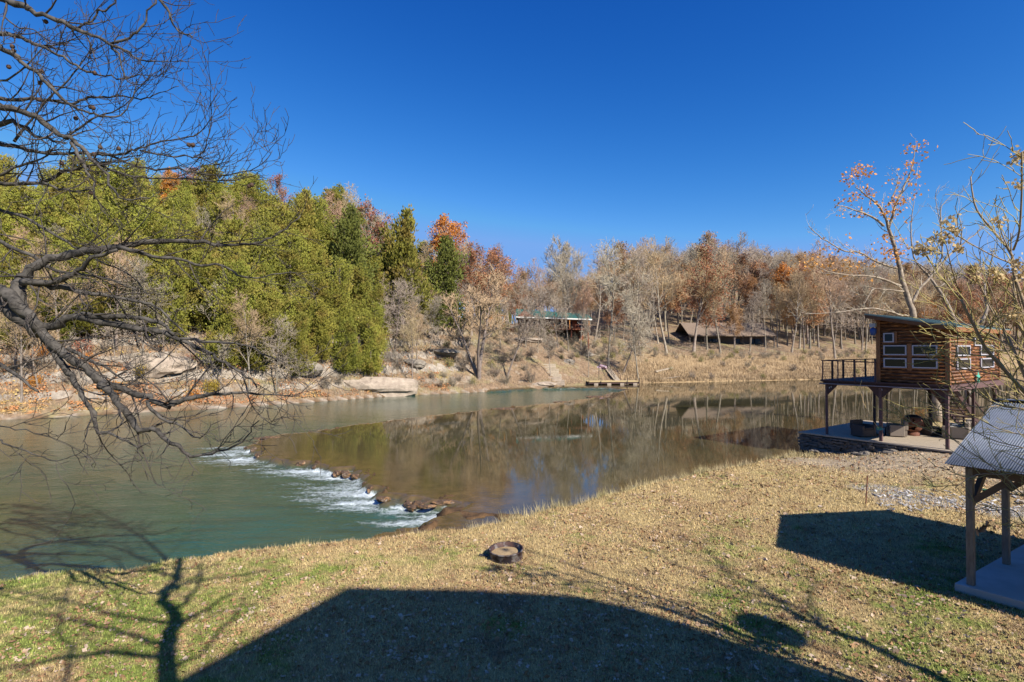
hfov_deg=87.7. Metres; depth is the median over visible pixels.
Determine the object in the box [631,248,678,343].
bare tree
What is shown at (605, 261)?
bare tree
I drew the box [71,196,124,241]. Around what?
cedar tree
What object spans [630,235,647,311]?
bare tree
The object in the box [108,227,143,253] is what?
cedar tree
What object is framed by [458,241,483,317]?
bare tree
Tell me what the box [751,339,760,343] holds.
window
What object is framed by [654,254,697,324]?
oak tree
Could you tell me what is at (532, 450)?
water
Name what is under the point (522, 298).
bare tree
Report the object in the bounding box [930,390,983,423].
staircase
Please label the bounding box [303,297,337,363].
cedar tree
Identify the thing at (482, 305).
bare tree
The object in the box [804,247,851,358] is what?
bare tree
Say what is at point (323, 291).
cedar tree
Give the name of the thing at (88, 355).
shrub
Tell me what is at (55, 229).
bare tree
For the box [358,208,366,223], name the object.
cedar tree
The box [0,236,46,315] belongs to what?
cedar tree
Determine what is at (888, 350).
window
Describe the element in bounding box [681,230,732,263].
oak tree
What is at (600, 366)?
kayak cover
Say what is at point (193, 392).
shrub
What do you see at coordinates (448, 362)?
shrub
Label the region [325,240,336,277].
cedar tree
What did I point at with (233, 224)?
cedar tree
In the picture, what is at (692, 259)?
bare tree
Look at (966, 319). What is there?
oak tree
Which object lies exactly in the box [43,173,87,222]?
cedar tree
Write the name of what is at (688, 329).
brown cabin
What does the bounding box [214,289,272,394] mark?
bare tree
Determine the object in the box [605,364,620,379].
dock ramp
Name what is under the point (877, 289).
bare tree
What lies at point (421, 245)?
cedar tree
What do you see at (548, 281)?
bare tree
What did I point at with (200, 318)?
cedar tree
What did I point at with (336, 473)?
river rock
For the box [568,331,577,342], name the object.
shrub
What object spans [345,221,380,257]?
cedar tree
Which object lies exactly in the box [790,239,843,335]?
bare tree
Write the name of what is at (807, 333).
oak tree
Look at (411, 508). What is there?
river rock
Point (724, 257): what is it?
bare tree
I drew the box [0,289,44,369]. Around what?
bare tree
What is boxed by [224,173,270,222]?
cedar tree
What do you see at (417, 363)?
boulder
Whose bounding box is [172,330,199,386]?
bare tree
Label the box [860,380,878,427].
rope
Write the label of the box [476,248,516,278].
oak tree
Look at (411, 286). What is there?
bare tree
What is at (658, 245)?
bare tree
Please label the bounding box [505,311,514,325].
cedar tree
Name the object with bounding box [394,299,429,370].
bare tree
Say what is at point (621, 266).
oak tree
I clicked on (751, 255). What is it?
bare tree
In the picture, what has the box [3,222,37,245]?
bare tree
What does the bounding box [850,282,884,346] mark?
bare tree
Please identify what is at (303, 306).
cedar tree
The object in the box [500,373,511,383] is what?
shrub
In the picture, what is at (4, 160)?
cedar tree
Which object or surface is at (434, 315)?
bare tree
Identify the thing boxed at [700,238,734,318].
bare tree
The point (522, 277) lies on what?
bare tree
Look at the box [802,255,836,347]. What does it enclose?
bare tree
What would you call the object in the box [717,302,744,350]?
oak tree
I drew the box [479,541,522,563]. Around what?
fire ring
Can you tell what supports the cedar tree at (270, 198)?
on the ground at (536, 365)
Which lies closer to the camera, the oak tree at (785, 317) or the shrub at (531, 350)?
the shrub at (531, 350)
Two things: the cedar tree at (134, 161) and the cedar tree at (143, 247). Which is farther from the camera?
the cedar tree at (134, 161)
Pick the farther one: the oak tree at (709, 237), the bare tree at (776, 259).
the oak tree at (709, 237)
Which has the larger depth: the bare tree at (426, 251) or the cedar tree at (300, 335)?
the bare tree at (426, 251)
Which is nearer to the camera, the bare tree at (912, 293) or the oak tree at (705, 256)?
the oak tree at (705, 256)
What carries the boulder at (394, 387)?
on the ground at (536, 365)
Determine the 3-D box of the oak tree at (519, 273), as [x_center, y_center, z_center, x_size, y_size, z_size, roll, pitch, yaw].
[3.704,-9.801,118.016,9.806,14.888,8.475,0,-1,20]
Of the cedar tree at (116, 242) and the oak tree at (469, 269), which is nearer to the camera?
the cedar tree at (116, 242)
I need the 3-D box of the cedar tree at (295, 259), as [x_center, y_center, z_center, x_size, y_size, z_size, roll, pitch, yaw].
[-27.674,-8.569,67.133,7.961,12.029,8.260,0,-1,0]
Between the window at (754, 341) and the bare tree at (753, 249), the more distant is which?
the bare tree at (753, 249)
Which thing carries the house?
on the ground at (536, 365)
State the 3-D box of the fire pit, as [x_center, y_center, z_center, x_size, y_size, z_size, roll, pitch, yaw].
[20.683,4.325,27.521,0.920,1.070,0.920,-1,-1,38]
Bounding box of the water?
[0,372,1023,580]
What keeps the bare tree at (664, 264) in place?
on the ground at (536, 365)
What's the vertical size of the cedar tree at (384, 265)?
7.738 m
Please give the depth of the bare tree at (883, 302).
154.70 m
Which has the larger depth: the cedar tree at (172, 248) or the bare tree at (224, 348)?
the cedar tree at (172, 248)
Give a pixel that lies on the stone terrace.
(839, 438)
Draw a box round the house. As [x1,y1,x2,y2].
[490,309,591,348]
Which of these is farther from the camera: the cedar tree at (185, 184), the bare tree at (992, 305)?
the bare tree at (992, 305)
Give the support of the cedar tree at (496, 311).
on the ground at (536, 365)
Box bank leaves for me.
[0,327,455,413]
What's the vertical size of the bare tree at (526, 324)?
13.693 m
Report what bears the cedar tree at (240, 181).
on the ground at (536, 365)
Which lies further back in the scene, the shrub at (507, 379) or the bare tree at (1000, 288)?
the bare tree at (1000, 288)
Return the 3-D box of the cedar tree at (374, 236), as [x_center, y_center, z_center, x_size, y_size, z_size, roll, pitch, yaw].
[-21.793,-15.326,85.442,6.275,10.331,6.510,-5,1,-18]
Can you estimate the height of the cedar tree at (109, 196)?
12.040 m
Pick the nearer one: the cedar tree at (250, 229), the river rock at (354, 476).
the river rock at (354, 476)
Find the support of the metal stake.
on the ground at (536, 365)
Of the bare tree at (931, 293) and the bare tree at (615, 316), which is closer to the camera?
the bare tree at (615, 316)
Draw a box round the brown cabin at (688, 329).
[675,323,776,347]
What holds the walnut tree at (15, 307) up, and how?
on the ground at (536, 365)
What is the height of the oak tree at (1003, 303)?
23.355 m
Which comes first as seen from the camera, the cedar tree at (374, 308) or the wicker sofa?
the wicker sofa
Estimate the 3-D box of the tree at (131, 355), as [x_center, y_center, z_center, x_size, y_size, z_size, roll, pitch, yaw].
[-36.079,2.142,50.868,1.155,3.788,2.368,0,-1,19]
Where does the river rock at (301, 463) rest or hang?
in the water
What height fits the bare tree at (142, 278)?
10.470 m
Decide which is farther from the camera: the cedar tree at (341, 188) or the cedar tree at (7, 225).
the cedar tree at (341, 188)
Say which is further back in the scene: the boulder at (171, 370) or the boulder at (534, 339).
the boulder at (534, 339)
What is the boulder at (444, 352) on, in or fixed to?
on the ground at (536, 365)
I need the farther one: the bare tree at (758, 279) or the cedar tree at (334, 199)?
the bare tree at (758, 279)
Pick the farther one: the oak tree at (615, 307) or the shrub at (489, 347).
the oak tree at (615, 307)
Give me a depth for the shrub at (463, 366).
73.20 m
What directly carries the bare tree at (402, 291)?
on the ground at (536, 365)
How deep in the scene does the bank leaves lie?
51.47 m
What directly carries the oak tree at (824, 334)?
on the ground at (536, 365)
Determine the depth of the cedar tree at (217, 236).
70.06 m
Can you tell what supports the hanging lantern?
hanging from the stilt cabin at (897, 343)
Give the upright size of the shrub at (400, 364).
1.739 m
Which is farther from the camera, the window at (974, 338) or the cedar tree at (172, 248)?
the cedar tree at (172, 248)
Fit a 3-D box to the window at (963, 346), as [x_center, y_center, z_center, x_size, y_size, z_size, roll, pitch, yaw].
[20.799,0.442,24.623,1.831,0.483,0.125,1,-1,-35]
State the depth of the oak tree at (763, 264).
146.08 m
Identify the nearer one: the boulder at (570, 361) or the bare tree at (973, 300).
the boulder at (570, 361)
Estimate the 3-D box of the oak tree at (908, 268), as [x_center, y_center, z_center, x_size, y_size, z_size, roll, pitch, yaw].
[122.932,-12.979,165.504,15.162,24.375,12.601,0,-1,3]
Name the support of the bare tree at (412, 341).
on the ground at (536, 365)
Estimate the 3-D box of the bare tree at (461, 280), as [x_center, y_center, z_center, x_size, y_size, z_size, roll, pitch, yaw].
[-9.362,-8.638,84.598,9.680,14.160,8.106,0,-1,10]
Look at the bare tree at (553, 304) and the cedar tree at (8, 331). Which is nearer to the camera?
the cedar tree at (8, 331)
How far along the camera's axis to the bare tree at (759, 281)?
155.42 m
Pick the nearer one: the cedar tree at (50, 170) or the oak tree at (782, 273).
the cedar tree at (50, 170)
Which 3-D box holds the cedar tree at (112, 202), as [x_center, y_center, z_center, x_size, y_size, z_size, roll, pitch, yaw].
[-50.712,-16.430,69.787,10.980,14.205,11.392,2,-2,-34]
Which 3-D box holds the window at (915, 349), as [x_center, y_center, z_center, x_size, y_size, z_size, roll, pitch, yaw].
[18.859,0.451,24.355,0.125,0.525,1.080,1,-1,-35]
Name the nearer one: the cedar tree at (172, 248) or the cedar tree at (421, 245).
the cedar tree at (172, 248)
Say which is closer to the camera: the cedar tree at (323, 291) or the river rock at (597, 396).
the river rock at (597, 396)
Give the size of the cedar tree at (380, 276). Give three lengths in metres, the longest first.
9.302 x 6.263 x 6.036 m
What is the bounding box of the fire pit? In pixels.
[903,414,923,435]
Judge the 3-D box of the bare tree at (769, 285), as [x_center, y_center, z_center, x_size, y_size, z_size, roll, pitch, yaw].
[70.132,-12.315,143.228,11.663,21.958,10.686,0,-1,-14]
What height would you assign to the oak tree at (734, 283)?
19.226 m
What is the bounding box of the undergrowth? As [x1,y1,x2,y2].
[0,311,788,403]
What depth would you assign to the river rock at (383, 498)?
19.46 m
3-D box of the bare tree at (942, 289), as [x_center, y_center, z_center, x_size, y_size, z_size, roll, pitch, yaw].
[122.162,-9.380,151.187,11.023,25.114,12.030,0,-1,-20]
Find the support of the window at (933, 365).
in the stilt cabin at (897, 343)
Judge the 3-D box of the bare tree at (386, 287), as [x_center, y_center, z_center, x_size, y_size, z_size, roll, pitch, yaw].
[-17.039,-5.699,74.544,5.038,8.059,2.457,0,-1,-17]
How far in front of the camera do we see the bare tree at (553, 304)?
90.17 m
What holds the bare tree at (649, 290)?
on the ground at (536, 365)
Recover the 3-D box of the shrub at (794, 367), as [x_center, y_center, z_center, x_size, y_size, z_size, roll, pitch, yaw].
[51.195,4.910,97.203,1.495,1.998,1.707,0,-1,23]
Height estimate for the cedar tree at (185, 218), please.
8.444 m
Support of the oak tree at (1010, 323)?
on the ground at (536, 365)
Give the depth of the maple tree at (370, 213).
79.97 m
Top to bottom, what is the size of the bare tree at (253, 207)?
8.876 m
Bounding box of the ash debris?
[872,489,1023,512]
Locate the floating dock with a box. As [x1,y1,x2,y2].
[586,378,639,384]
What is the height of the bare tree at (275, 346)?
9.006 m
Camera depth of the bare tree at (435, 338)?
71.98 m
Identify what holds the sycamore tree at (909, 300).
on the ground at (536, 365)
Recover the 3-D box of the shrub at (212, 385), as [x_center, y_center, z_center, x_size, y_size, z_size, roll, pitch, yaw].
[-29.726,4.534,52.925,1.806,2.104,2.735,0,-1,23]
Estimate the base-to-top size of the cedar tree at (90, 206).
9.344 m
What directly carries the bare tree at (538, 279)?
on the ground at (536, 365)
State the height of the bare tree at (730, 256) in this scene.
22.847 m
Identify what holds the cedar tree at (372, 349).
on the ground at (536, 365)
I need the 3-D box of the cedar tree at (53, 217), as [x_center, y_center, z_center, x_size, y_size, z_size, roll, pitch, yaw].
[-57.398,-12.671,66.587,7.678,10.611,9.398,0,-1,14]
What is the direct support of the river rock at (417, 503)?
in the water
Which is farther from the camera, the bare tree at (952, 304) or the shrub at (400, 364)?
the bare tree at (952, 304)
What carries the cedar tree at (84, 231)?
on the ground at (536, 365)
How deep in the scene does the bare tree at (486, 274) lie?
101.39 m
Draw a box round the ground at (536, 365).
[0,233,1023,681]
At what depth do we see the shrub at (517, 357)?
81.04 m
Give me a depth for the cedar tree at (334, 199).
83.93 m
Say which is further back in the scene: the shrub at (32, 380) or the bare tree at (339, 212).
the bare tree at (339, 212)
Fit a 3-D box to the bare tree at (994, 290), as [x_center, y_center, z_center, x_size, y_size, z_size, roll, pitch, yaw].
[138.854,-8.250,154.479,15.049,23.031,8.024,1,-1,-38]
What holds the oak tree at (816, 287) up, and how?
on the ground at (536, 365)
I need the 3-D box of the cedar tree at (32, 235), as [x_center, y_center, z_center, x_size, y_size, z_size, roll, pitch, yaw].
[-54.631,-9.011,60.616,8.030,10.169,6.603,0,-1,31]
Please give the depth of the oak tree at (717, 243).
179.06 m
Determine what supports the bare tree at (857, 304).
on the ground at (536, 365)
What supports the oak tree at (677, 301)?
on the ground at (536, 365)
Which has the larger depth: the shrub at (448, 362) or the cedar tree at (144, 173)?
the cedar tree at (144, 173)
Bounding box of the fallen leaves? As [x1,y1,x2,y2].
[0,450,1023,681]
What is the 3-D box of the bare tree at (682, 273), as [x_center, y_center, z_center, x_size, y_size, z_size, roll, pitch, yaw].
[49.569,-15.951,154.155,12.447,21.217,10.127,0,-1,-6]
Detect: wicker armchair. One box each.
[850,419,875,436]
[886,420,907,436]
[919,418,941,434]
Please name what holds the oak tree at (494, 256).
on the ground at (536, 365)
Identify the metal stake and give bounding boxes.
[865,476,867,503]
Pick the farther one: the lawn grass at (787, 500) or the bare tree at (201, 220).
the bare tree at (201, 220)
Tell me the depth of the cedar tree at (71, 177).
74.84 m
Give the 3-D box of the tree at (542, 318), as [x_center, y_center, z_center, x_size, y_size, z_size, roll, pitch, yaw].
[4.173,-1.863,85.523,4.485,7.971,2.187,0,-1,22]
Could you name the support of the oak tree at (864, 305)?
on the ground at (536, 365)
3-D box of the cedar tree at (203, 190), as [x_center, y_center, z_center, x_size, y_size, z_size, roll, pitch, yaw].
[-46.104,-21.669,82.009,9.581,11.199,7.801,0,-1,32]
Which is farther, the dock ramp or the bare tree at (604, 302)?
the bare tree at (604, 302)
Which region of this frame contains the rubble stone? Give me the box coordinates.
[854,452,862,455]
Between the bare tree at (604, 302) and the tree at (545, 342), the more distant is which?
the bare tree at (604, 302)
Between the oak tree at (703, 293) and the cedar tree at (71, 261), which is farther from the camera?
the oak tree at (703, 293)
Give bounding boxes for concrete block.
[24,572,61,576]
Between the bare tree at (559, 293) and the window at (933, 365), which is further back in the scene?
the bare tree at (559, 293)
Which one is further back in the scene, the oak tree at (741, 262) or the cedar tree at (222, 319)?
the oak tree at (741, 262)
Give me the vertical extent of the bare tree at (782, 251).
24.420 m
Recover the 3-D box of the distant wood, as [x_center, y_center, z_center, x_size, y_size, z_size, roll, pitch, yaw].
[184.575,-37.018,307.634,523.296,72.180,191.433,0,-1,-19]
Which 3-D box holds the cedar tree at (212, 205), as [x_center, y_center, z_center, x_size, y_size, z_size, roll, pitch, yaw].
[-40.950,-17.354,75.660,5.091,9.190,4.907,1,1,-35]
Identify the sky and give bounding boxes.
[0,0,1023,322]
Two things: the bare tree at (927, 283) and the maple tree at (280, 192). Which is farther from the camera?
the bare tree at (927, 283)
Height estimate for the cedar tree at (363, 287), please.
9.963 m
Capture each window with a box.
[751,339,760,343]
[882,333,895,343]
[882,345,907,355]
[882,358,907,368]
[911,345,938,356]
[911,358,939,369]
[955,358,970,368]
[956,345,970,355]
[973,337,980,345]
[979,345,993,354]
[979,358,993,367]
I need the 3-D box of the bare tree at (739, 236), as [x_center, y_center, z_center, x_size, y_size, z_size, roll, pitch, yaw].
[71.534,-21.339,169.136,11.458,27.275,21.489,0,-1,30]
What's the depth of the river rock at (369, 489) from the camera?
21.11 m
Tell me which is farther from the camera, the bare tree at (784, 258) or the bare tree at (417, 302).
the bare tree at (784, 258)
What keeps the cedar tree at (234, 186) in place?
on the ground at (536, 365)
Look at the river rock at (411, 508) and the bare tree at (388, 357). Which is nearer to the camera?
the river rock at (411, 508)
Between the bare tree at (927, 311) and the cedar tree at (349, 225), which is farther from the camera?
the bare tree at (927, 311)
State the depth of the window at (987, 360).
26.50 m
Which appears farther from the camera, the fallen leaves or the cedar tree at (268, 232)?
the cedar tree at (268, 232)
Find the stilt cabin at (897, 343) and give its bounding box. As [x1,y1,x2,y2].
[819,314,1010,449]
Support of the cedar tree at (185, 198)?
on the ground at (536, 365)
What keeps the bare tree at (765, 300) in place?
on the ground at (536, 365)
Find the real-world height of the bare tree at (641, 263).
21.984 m
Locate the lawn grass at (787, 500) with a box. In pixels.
[0,450,1023,681]
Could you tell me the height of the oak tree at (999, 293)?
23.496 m
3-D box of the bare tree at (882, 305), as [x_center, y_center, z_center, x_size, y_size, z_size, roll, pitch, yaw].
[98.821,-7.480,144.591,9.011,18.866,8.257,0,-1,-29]
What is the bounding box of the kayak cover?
[597,364,607,368]
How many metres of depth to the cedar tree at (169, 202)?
72.39 m
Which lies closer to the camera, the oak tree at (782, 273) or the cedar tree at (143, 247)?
the cedar tree at (143, 247)
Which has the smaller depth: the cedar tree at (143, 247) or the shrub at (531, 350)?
the cedar tree at (143, 247)
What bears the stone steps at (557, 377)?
on the ground at (536, 365)
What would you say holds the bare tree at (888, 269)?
on the ground at (536, 365)
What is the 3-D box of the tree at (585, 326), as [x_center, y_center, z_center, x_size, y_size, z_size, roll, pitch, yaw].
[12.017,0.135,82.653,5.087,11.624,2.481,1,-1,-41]
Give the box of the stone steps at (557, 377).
[543,364,564,385]
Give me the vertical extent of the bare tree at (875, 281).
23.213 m
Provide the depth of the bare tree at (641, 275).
118.71 m
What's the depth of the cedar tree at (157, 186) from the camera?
83.82 m
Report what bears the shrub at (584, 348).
on the ground at (536, 365)
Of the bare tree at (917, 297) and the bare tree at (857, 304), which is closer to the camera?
the bare tree at (857, 304)
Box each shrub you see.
[19,370,45,386]
[33,345,48,356]
[60,370,78,384]
[69,348,99,366]
[72,336,93,353]
[133,363,148,375]
[183,386,203,402]
[201,377,221,392]
[320,373,333,388]
[330,373,343,385]
[393,359,402,370]
[444,355,454,368]
[448,375,456,386]
[454,374,463,380]
[455,358,468,372]
[484,341,494,353]
[485,359,494,367]
[488,362,501,377]
[498,352,506,361]
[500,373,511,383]
[503,332,515,344]
[512,349,523,361]
[521,362,529,370]
[524,369,534,382]
[528,345,537,355]
[546,350,554,358]
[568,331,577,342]
[580,345,589,353]
[789,363,796,370]
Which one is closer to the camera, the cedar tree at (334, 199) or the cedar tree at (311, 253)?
the cedar tree at (311, 253)
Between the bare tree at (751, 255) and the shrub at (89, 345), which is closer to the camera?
the shrub at (89, 345)
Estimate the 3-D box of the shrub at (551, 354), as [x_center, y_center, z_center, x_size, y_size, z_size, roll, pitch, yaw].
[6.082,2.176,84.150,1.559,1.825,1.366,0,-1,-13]
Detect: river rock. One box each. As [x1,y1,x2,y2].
[255,436,277,439]
[295,461,305,465]
[332,470,340,477]
[342,473,350,477]
[350,474,358,479]
[367,486,373,493]
[378,496,390,501]
[406,504,416,511]
[412,500,423,508]
[419,504,436,508]
[431,500,454,505]
[585,396,612,397]
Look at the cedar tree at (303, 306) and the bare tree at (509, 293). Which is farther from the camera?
the bare tree at (509, 293)
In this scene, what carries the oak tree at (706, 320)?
on the ground at (536, 365)
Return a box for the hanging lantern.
[869,323,876,335]
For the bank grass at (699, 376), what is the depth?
91.70 m
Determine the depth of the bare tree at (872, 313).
147.82 m
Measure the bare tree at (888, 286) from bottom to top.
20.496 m
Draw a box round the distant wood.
[417,242,1022,325]
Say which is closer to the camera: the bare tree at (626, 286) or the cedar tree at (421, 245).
the cedar tree at (421, 245)
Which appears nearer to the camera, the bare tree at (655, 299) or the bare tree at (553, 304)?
the bare tree at (553, 304)
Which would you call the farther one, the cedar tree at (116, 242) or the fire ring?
the cedar tree at (116, 242)
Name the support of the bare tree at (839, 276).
on the ground at (536, 365)
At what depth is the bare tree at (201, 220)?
72.27 m
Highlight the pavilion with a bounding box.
[945,398,1023,609]
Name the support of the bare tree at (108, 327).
on the ground at (536, 365)
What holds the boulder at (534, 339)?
on the ground at (536, 365)
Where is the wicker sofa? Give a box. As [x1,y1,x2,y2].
[942,419,971,438]
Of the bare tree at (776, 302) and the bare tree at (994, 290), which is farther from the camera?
the bare tree at (994, 290)
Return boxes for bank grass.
[0,324,1020,414]
[8,449,818,581]
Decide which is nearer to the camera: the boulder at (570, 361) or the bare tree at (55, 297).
the bare tree at (55, 297)
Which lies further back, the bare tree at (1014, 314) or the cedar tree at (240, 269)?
the cedar tree at (240, 269)
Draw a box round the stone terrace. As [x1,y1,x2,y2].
[797,420,963,454]
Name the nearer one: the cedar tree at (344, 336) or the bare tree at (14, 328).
the bare tree at (14, 328)
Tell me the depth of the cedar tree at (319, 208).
78.17 m
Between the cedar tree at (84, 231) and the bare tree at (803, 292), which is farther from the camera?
the bare tree at (803, 292)
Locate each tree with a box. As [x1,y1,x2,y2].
[0,0,351,545]
[0,152,21,193]
[0,180,64,229]
[0,207,25,250]
[0,219,49,253]
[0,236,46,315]
[0,258,23,321]
[0,279,59,402]
[0,282,48,349]
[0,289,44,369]
[0,305,73,386]
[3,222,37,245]
[6,195,75,251]
[14,235,103,369]
[27,228,84,282]
[28,173,89,216]
[34,237,82,321]
[36,166,56,190]
[38,155,93,196]
[40,280,82,344]
[42,224,64,235]
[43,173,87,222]
[47,192,78,231]
[54,157,110,216]
[57,252,136,338]
[61,211,124,269]
[62,222,84,246]
[63,332,111,400]
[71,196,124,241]
[76,183,104,216]
[76,239,118,309]
[78,160,173,237]
[80,235,154,349]
[82,198,109,235]
[92,178,129,227]
[94,312,136,364]
[98,254,185,355]
[104,227,123,238]
[105,233,130,293]
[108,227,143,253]
[108,257,173,335]
[114,231,164,305]
[122,346,144,379]
[123,201,189,262]
[125,157,150,209]
[130,169,152,215]
[131,345,168,392]
[147,253,202,345]
[150,166,206,194]
[150,172,165,202]
[153,310,170,357]
[154,243,190,303]
[157,166,181,204]
[160,186,207,235]
[161,198,178,238]
[162,179,206,225]
[164,212,193,259]
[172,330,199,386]
[177,250,220,333]
[180,223,221,283]
[184,248,216,292]
[189,283,226,345]
[190,162,230,218]
[192,201,219,227]
[192,292,252,371]
[194,255,267,346]
[197,180,235,237]
[199,189,258,252]
[203,187,233,235]
[203,330,234,396]
[209,214,260,283]
[209,234,268,318]
[210,190,258,239]
[211,220,228,258]
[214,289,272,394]
[224,169,269,204]
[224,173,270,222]
[230,179,241,205]
[232,297,283,374]
[237,195,255,223]
[237,221,266,271]
[239,197,259,224]
[242,219,292,293]
[243,314,310,393]
[244,194,281,225]
[245,200,311,275]
[248,261,282,312]
[256,227,315,314]
[256,274,299,350]
[265,172,300,208]
[277,310,317,380]
[284,187,325,272]
[286,278,319,345]
[290,189,328,226]
[291,269,342,332]
[293,245,317,296]
[295,194,342,248]
[301,246,338,305]
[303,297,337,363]
[316,256,363,334]
[318,189,346,233]
[319,186,345,242]
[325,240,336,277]
[329,202,382,300]
[329,316,367,376]
[330,182,363,214]
[332,183,355,231]
[335,263,382,332]
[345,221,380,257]
[353,309,389,376]
[355,193,400,262]
[357,301,391,354]
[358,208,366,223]
[361,216,389,274]
[364,252,393,306]
[369,276,420,355]
[369,283,393,335]
[377,204,438,333]
[380,261,393,303]
[380,272,399,316]
[381,344,403,376]
[391,266,426,318]
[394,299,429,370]
[395,311,431,378]
[397,293,427,348]
[416,239,434,271]
[418,233,470,334]
[418,236,437,273]
[419,212,469,269]
[419,294,448,349]
[420,276,444,336]
[422,326,444,363]
[440,262,510,379]
[443,246,476,325]
[453,238,506,335]
[455,240,480,302]
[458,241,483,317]
[472,243,514,313]
[472,252,500,322]
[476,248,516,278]
[484,284,516,347]
[484,306,502,323]
[496,267,519,325]
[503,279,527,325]
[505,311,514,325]
[506,285,551,377]
[507,279,539,346]
[509,265,546,309]
[512,267,532,302]
[513,257,564,341]
[528,272,553,308]
[529,304,550,343]
[534,324,559,375]
[537,235,587,312]
[540,285,571,347]
[547,270,582,350]
[549,279,571,310]
[559,286,580,311]
[566,283,590,331]
[567,282,593,349]
[571,249,635,341]
[577,307,600,376]
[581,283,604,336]
[588,236,655,368]
[588,278,607,332]
[597,250,640,333]
[597,280,613,331]
[600,293,630,338]
[601,301,625,331]
[602,240,650,336]
[612,237,701,352]
[613,286,655,378]
[616,243,663,344]
[616,274,642,339]
[622,302,662,372]
[628,257,658,338]
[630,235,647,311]
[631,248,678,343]
[633,251,661,335]
[635,246,676,320]
[647,238,675,316]
[648,263,665,330]
[649,253,685,341]
[650,235,681,323]
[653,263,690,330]
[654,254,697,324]
[668,271,700,322]
[673,243,722,321]
[674,252,693,320]
[679,256,723,322]
[680,243,697,310]
[680,243,744,351]
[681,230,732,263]
[683,256,711,318]
[687,270,726,352]
[689,286,728,349]
[699,277,734,319]
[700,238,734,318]
[708,237,732,260]
[713,244,750,322]
[714,246,747,321]
[717,238,739,313]
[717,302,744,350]
[722,230,755,312]
[722,258,744,316]
[723,253,770,321]
[730,244,769,321]
[731,275,753,319]
[734,259,771,322]
[735,260,773,322]
[737,273,769,322]
[740,288,767,351]
[743,240,761,300]
[748,280,777,350]
[751,245,776,314]
[752,254,788,329]
[753,255,766,322]
[757,251,803,336]
[760,261,803,341]
[761,281,790,347]
[762,251,793,332]
[770,248,800,329]
[772,262,816,348]
[773,263,830,351]
[774,280,807,345]
[780,252,796,331]
[781,273,830,348]
[785,260,834,343]
[785,270,824,349]
[788,134,1002,421]
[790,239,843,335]
[795,253,810,269]
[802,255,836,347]
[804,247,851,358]
[806,273,834,342]
[813,278,852,335]
[818,277,865,348]
[823,250,864,346]
[824,277,851,326]
[827,258,865,348]
[834,276,855,339]
[835,261,874,343]
[842,255,885,337]
[844,270,892,342]
[844,277,884,349]
[845,262,893,349]
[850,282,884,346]
[851,250,880,331]
[855,276,878,342]
[858,264,895,340]
[858,276,886,343]
[864,274,903,315]
[866,281,902,322]
[867,286,899,319]
[868,261,888,327]
[872,122,1023,536]
[874,270,930,315]
[877,266,907,279]
[878,281,909,315]
[885,179,994,415]
[888,266,947,313]
[889,273,915,316]
[893,262,928,310]
[897,281,930,315]
[901,264,938,298]
[906,279,944,318]
[916,295,938,318]
[919,270,944,306]
[921,281,951,317]
[927,265,970,319]
[930,278,982,323]
[935,300,963,319]
[936,266,968,288]
[937,289,966,320]
[950,268,1010,321]
[956,281,994,320]
[957,274,972,320]
[966,278,987,322]
[972,276,1012,325]
[975,288,1001,325]
[977,275,1011,324]
[979,272,1023,349]
[985,269,1011,325]
[998,286,1021,347]
[1005,309,1023,332]
[1008,310,1021,341]
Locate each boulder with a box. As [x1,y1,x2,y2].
[123,356,196,377]
[291,361,322,375]
[343,377,417,396]
[403,358,426,367]
[429,348,460,355]
[514,337,542,342]
[532,381,556,386]
[564,359,574,364]
[580,351,594,356]
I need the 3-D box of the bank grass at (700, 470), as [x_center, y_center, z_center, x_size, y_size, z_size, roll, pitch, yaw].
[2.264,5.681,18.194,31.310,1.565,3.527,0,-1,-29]
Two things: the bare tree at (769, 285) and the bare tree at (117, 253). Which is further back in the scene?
the bare tree at (769, 285)
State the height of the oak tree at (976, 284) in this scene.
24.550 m
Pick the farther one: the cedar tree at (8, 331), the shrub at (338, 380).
the shrub at (338, 380)
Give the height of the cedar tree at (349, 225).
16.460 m
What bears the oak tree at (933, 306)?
on the ground at (536, 365)
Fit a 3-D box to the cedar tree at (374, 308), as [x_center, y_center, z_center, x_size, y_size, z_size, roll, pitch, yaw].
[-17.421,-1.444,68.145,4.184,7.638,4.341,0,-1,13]
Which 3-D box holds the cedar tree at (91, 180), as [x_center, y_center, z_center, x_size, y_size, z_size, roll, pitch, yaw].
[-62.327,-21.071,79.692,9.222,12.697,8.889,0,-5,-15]
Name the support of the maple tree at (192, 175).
on the ground at (536, 365)
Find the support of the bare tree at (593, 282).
on the ground at (536, 365)
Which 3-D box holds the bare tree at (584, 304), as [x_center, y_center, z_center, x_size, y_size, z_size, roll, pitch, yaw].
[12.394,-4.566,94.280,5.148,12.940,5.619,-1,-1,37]
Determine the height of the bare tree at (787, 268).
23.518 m
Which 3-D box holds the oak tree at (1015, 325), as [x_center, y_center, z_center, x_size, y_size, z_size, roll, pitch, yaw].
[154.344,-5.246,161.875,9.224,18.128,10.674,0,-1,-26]
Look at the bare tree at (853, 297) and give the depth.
135.68 m
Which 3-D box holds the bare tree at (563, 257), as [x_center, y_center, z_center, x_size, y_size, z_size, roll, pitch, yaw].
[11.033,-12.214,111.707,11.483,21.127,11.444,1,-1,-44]
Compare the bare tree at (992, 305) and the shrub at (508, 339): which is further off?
the bare tree at (992, 305)
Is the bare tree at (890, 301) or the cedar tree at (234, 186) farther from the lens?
the bare tree at (890, 301)
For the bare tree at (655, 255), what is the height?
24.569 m
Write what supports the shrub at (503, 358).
on the ground at (536, 365)
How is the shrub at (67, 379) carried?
on the ground at (536, 365)
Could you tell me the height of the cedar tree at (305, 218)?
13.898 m
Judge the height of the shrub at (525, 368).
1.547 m

